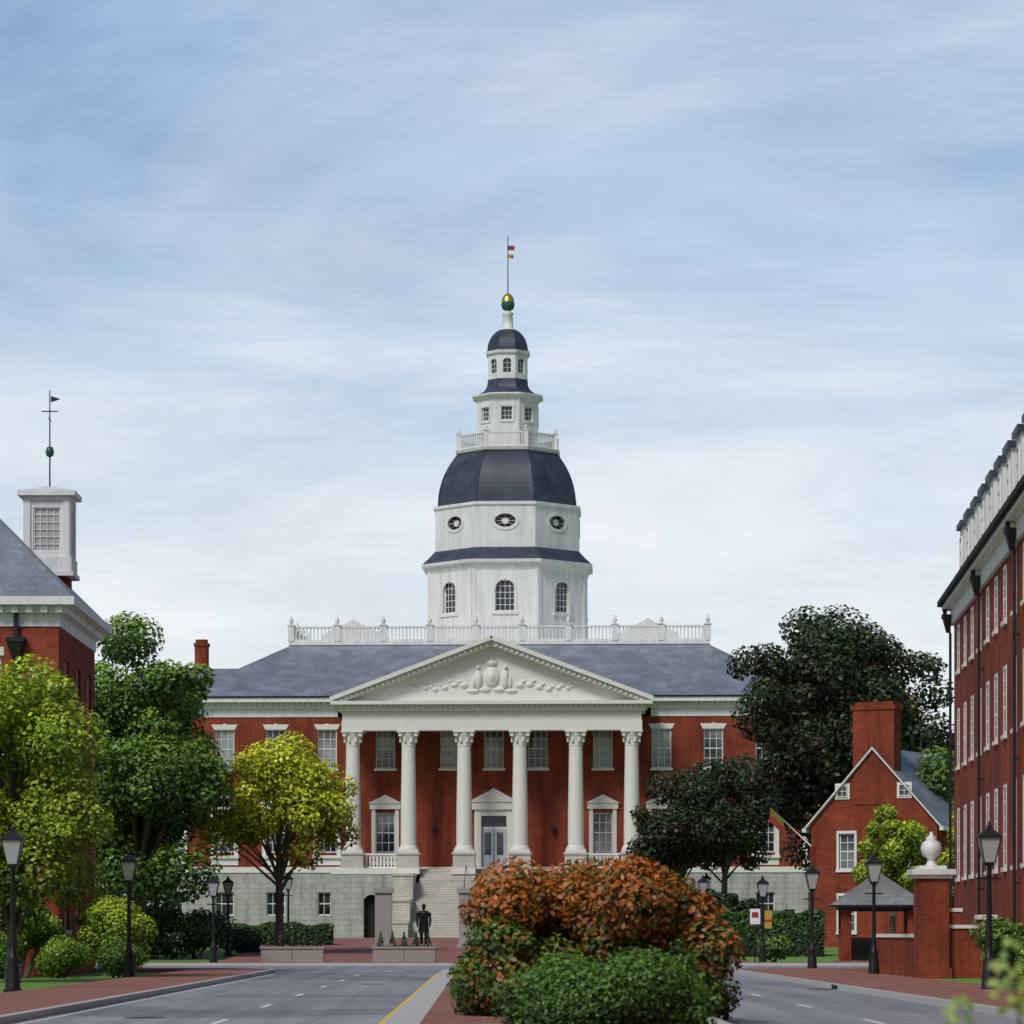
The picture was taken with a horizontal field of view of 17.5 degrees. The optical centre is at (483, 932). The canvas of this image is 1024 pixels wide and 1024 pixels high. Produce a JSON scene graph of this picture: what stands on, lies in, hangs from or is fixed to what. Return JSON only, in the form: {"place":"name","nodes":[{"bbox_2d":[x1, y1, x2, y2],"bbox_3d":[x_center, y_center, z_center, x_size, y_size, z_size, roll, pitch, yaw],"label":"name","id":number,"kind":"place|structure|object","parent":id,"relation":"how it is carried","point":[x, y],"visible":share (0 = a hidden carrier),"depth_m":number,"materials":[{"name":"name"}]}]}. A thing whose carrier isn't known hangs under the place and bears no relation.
{"place":"outdoors","nodes":[
{"label":"outdoors","id":0,"kind":"place"},
{"bbox_2d":[0,968,275,1023],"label":"pavement","id":1,"kind":"structure","parent":0,"point":[20,1005],"depth_m":78.34,"materials":[{"name":"brick"}]},
{"bbox_2d":[95,938,868,965],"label":"plaza paving","id":2,"kind":"structure","parent":0,"point":[352,952],"depth_m":158.53,"materials":[{"name":"brick"}]},
{"bbox_2d":[207,874,219,962],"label":"street lamp","id":3,"kind":"object","parent":2,"relation":"on","point":[213,882],"visible":0.94,"depth_m":151.38,"materials":[{"name":"black metal"}]},
{"bbox_2d":[230,926,264,953],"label":"bush","id":4,"kind":"object","parent":2,"relation":"on","point":[248,940],"visible":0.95,"depth_m":173.42,"materials":[{"name":"green plant"}]},
{"bbox_2d":[233,921,333,944],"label":"plaza hedge","id":5,"kind":"object","parent":2,"relation":"on","point":[325,931],"depth_m":186.06,"materials":[{"name":"green plant"}]},
{"bbox_2d":[283,877,292,927],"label":"street lamp","id":6,"kind":"object","parent":2,"relation":"on","point":[288,884],"visible":0.41,"depth_m":195.94,"materials":[{"name":"black metal"}]},
{"bbox_2d":[260,946,324,961],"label":"planter","id":7,"kind":"object","parent":2,"relation":"on","point":[292,953],"visible":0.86,"depth_m":154.70,"materials":[{"name":"concrete"}]},
{"bbox_2d":[265,931,320,945],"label":"planter shrubs","id":8,"kind":"object","parent":7,"relation":"on","point":[304,940],"visible":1,"depth_m":155.16,"materials":[{"name":"green plant"}]},
{"bbox_2d":[372,946,436,961],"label":"planter","id":9,"kind":"object","parent":2,"relation":"on","point":[403,953],"visible":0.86,"depth_m":154.70,"materials":[{"name":"concrete"}]},
{"bbox_2d":[377,931,432,945],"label":"planter shrubs","id":10,"kind":"object","parent":9,"relation":"on","point":[405,943],"visible":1,"depth_m":155.15,"materials":[{"name":"green plant"}]},
{"bbox_2d":[412,904,434,945],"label":"memorial statue","id":11,"kind":"object","parent":2,"relation":"on","point":[422,922],"visible":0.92,"depth_m":177.87,"materials":[{"name":"metal"}]},
{"bbox_2d":[373,888,475,946],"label":"memorial pillars","id":12,"kind":"structure","parent":2,"relation":"on","point":[383,910],"depth_m":182.54,"materials":[{"name":"stone"}]},
{"bbox_2d":[697,875,708,900],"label":"street lamp","id":13,"kind":"object","parent":2,"relation":"on","point":[702,883],"visible":0.28,"depth_m":175.80,"materials":[{"name":"black metal"}]},
{"bbox_2d":[750,909,759,962],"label":"street sign","id":14,"kind":"object","parent":2,"relation":"on","point":[754,916],"visible":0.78,"depth_m":151.96,"materials":[{"name":"white metal"}]},
{"bbox_2d":[0,939,1020,992],"bbox_3d":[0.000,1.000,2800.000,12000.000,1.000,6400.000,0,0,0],"label":"terrain","id":15,"kind":"structure","parent":0,"point":[831,954],"depth_m":117.40,"materials":[{"name":"green plant"}]},
{"bbox_2d":[0,932,24,978],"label":"box bush","id":16,"kind":"object","parent":15,"relation":"on","point":[3,945],"visible":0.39,"depth_m":109.15,"materials":[{"name":"green plant"}]},
{"bbox_2d":[0,824,25,992],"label":"street lamp","id":17,"kind":"object","parent":15,"relation":"on","point":[12,841],"visible":0.95,"depth_m":81.88,"materials":[{"name":"black metal"}]},
{"bbox_2d":[0,899,63,977],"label":"tree","id":18,"kind":"object","parent":15,"relation":"on","point":[44,934],"visible":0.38,"depth_m":112.03,"materials":[{"name":"green plant"}]},
{"bbox_2d":[0,390,111,976],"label":"office building","id":19,"kind":"structure","parent":15,"relation":"on","point":[46,611],"depth_m":116.92,"materials":[{"name":"red brick"}]},
{"bbox_2d":[0,653,117,981],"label":"green tree","id":20,"kind":"object","parent":15,"relation":"on","point":[29,706],"visible":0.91,"depth_m":100.31,"materials":[{"name":"green plant"}]},
{"bbox_2d":[33,934,94,978],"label":"box bush","id":21,"kind":"object","parent":15,"relation":"on","point":[59,957],"visible":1,"depth_m":109.69,"materials":[{"name":"green plant"}]},
{"bbox_2d":[96,885,123,899],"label":"bush","id":22,"kind":"object","parent":15,"relation":"on","point":[105,889],"depth_m":172.09,"materials":[{"name":"green plant"}]},
{"bbox_2d":[69,894,158,975],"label":"round bush","id":23,"kind":"object","parent":15,"relation":"on","point":[107,918],"visible":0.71,"depth_m":115.16,"materials":[{"name":"green plant"}]},
{"bbox_2d":[91,934,144,977],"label":"box bush","id":24,"kind":"object","parent":15,"relation":"on","point":[111,958],"visible":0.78,"depth_m":110.28,"materials":[{"name":"green plant"}]},
{"bbox_2d":[119,850,138,977],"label":"street lamp","id":25,"kind":"object","parent":15,"relation":"on","point":[128,862],"visible":0.94,"depth_m":106.88,"materials":[{"name":"black metal"}]},
{"bbox_2d":[96,833,181,901],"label":"tree","id":26,"kind":"object","parent":15,"relation":"on","point":[179,858],"depth_m":172.76,"materials":[{"name":"green plant"}]},
{"bbox_2d":[144,893,182,957],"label":"bush","id":27,"kind":"object","parent":15,"relation":"on","point":[157,912],"visible":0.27,"depth_m":168.65,"materials":[{"name":"green plant"}]},
{"bbox_2d":[95,611,234,959],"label":"tree","id":28,"kind":"object","parent":15,"relation":"on","point":[155,768],"visible":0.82,"depth_m":163.41,"materials":[{"name":"green plant"}]},
{"bbox_2d":[153,907,236,959],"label":"bush","id":29,"kind":"object","parent":15,"relation":"on","point":[195,926],"visible":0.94,"depth_m":166.22,"materials":[{"name":"green plant"}]},
{"bbox_2d":[222,876,233,955],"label":"street lamp","id":30,"kind":"object","parent":15,"relation":"on","point":[228,883],"visible":0.78,"depth_m":171.85,"materials":[{"name":"black metal"}]},
{"bbox_2d":[187,731,361,945],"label":"yellow green tree","id":31,"kind":"object","parent":15,"relation":"on","point":[290,781],"visible":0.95,"depth_m":168.75,"materials":[{"name":"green plant"}]},
{"bbox_2d":[131,614,809,937],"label":"state house building","id":32,"kind":"structure","parent":15,"relation":"on","point":[463,761],"depth_m":264.25,"materials":[{"name":"red brick"}]},
{"bbox_2d":[421,236,592,638],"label":"dome tower","id":33,"kind":"structure","parent":32,"relation":"on","point":[507,510],"depth_m":290.11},
{"bbox_2d":[625,770,742,882],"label":"dark round tree","id":34,"kind":"object","parent":15,"relation":"on","point":[697,827],"visible":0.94,"depth_m":198.19,"materials":[{"name":"green plant"}]},
{"bbox_2d":[704,872,711,922],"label":"street lamp","id":35,"kind":"object","parent":15,"relation":"on","point":[707,877],"visible":0.33,"depth_m":199.85,"materials":[{"name":"black metal"}]},
{"bbox_2d":[674,753,777,891],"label":"tree","id":36,"kind":"object","parent":15,"relation":"on","point":[753,812],"visible":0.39,"depth_m":235.25,"materials":[{"name":"green plant"}]},
{"bbox_2d":[698,888,760,910],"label":"bush","id":37,"kind":"object","parent":15,"relation":"on","point":[729,901],"visible":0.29,"depth_m":215.01,"materials":[{"name":"green plant"}]},
{"bbox_2d":[692,909,794,930],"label":"hedge","id":38,"kind":"object","parent":15,"relation":"on","point":[786,910],"visible":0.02,"depth_m":203.10,"materials":[{"name":"green plant"}]},
{"bbox_2d":[756,875,771,961],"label":"street lamp","id":39,"kind":"object","parent":15,"relation":"on","point":[762,885],"visible":0.9,"depth_m":154.94,"materials":[{"name":"black metal"}]},
{"bbox_2d":[721,808,815,911],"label":"angled flag poles","id":40,"kind":"object","parent":15,"relation":"on","point":[776,820],"visible":0.43,"depth_m":177.54,"materials":[{"name":"white painted metal"},{"name":"flag fabric"}]},
{"bbox_2d":[714,908,824,956],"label":"hedge","id":41,"kind":"object","parent":15,"relation":"on","point":[794,928],"visible":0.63,"depth_m":171.05,"materials":[{"name":"green plant"}]},
{"bbox_2d":[756,934,793,961],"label":"bush","id":42,"kind":"object","parent":15,"relation":"on","point":[777,947],"visible":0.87,"depth_m":158.29,"materials":[{"name":"green plant"}]},
{"bbox_2d":[726,604,953,870],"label":"dark tree","id":43,"kind":"object","parent":15,"relation":"on","point":[822,684],"visible":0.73,"depth_m":202.45,"materials":[{"name":"green plant"}]},
{"bbox_2d":[828,874,913,961],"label":"gatehouse booth","id":44,"kind":"object","parent":15,"relation":"on","point":[894,896],"visible":0.61,"depth_m":155.34,"materials":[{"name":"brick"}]},
{"bbox_2d":[802,701,953,946],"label":"brick house","id":45,"kind":"structure","parent":15,"relation":"on","point":[885,768],"depth_m":186.34,"materials":[{"name":"red brick"}]},
{"bbox_2d":[851,803,928,933],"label":"young tree","id":46,"kind":"object","parent":15,"relation":"on","point":[904,849],"visible":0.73,"depth_m":165.30,"materials":[{"name":"green plant"}]},
{"bbox_2d":[886,684,927,744],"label":"olive tree","id":47,"kind":"object","parent":15,"relation":"on","point":[913,707],"visible":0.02,"depth_m":230.11,"materials":[{"name":"green plant"}]},
{"bbox_2d":[915,745,953,810],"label":"tree","id":48,"kind":"object","parent":15,"relation":"on","point":[939,774],"visible":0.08,"depth_m":188.62,"materials":[{"name":"green plant"}]},
{"bbox_2d":[876,831,997,978],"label":"gate pier walls","id":49,"kind":"structure","parent":15,"relation":"on","point":[938,943],"depth_m":109.69,"materials":[{"name":"red brick"}]},
{"bbox_2d":[936,811,953,907],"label":"young tree","id":50,"kind":"object","parent":15,"relation":"on","point":[943,860],"visible":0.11,"depth_m":159.08,"materials":[{"name":"green plant"}]},
{"bbox_2d":[937,413,1023,981],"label":"office building","id":51,"kind":"structure","parent":15,"relation":"on","point":[981,599],"depth_m":112.01,"materials":[{"name":"red brick"}]},
{"bbox_2d":[941,936,1023,1023],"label":"leaves","id":52,"kind":"object","parent":15,"relation":"on","point":[1013,944],"visible":1,"depth_m":12.00,"materials":[{"name":"green plant"}]},
{"bbox_2d":[980,947,1002,978],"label":"leaves","id":53,"kind":"object","parent":15,"relation":"on","point":[983,955],"visible":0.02,"depth_m":106.36,"materials":[{"name":"green plant"}]},
{"bbox_2d":[969,916,1023,984],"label":"bush","id":54,"kind":"object","parent":15,"relation":"on","point":[1003,931],"visible":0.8,"depth_m":95.60,"materials":[{"name":"green plant"}]},
{"bbox_2d":[1014,945,1023,983],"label":"leaves","id":55,"kind":"object","parent":15,"relation":"on","point":[1021,972],"visible":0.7,"depth_m":91.47,"materials":[{"name":"green plant"}]},
{"bbox_2d":[0,0,1023,893],"label":"sky","id":56,"kind":"structure","parent":0,"point":[766,269],"materials":[{"name":"blue"}]},
{"bbox_2d":[10,966,1023,1023],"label":"road asphalt","id":57,"kind":"structure","parent":0,"point":[372,994],"depth_m":69.84,"materials":[{"name":"grey asphalt"}]},
{"bbox_2d":[21,973,885,1023],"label":"road markings","id":58,"kind":"object","parent":57,"relation":"on","point":[418,990],"visible":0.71,"depth_m":66.81,"materials":[{"name":"white paint"}]},
{"bbox_2d":[383,969,731,1023],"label":"median paving","id":59,"kind":"structure","parent":0,"point":[429,1002],"depth_m":57.22,"materials":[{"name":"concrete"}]},
{"bbox_2d":[446,853,746,1020],"bbox_3d":[1.867,0.215,55.024,5.018,3.056,4.180,0,0,0],"label":"red bush","id":60,"kind":"object","parent":59,"relation":"on","point":[602,911],"visible":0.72,"depth_m":53.88,"materials":[{"name":"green plant"}]},
{"bbox_2d":[490,939,723,1023],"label":"bush","id":61,"kind":"object","parent":59,"relation":"on","point":[638,990],"visible":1,"depth_m":41.39,"materials":[{"name":"green plant"}]},
{"bbox_2d":[733,968,1023,1018],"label":"pavement","id":62,"kind":"structure","parent":0,"point":[915,989],"depth_m":85.80,"materials":[{"name":"brick"}]},
{"bbox_2d":[804,863,819,967],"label":"street lamp","id":63,"kind":"object","parent":62,"relation":"on","point":[812,873],"visible":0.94,"depth_m":127.48,"materials":[{"name":"black metal"}]},
{"bbox_2d":[864,852,882,973],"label":"street lamp","id":64,"kind":"object","parent":62,"relation":"on","point":[873,864],"visible":0.89,"depth_m":109.88,"materials":[{"name":"black metal"}]},
{"bbox_2d":[975,822,1002,988],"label":"street lamp","id":65,"kind":"object","parent":62,"relation":"on","point":[989,838],"visible":0.77,"depth_m":79.89,"materials":[{"name":"black metal"}]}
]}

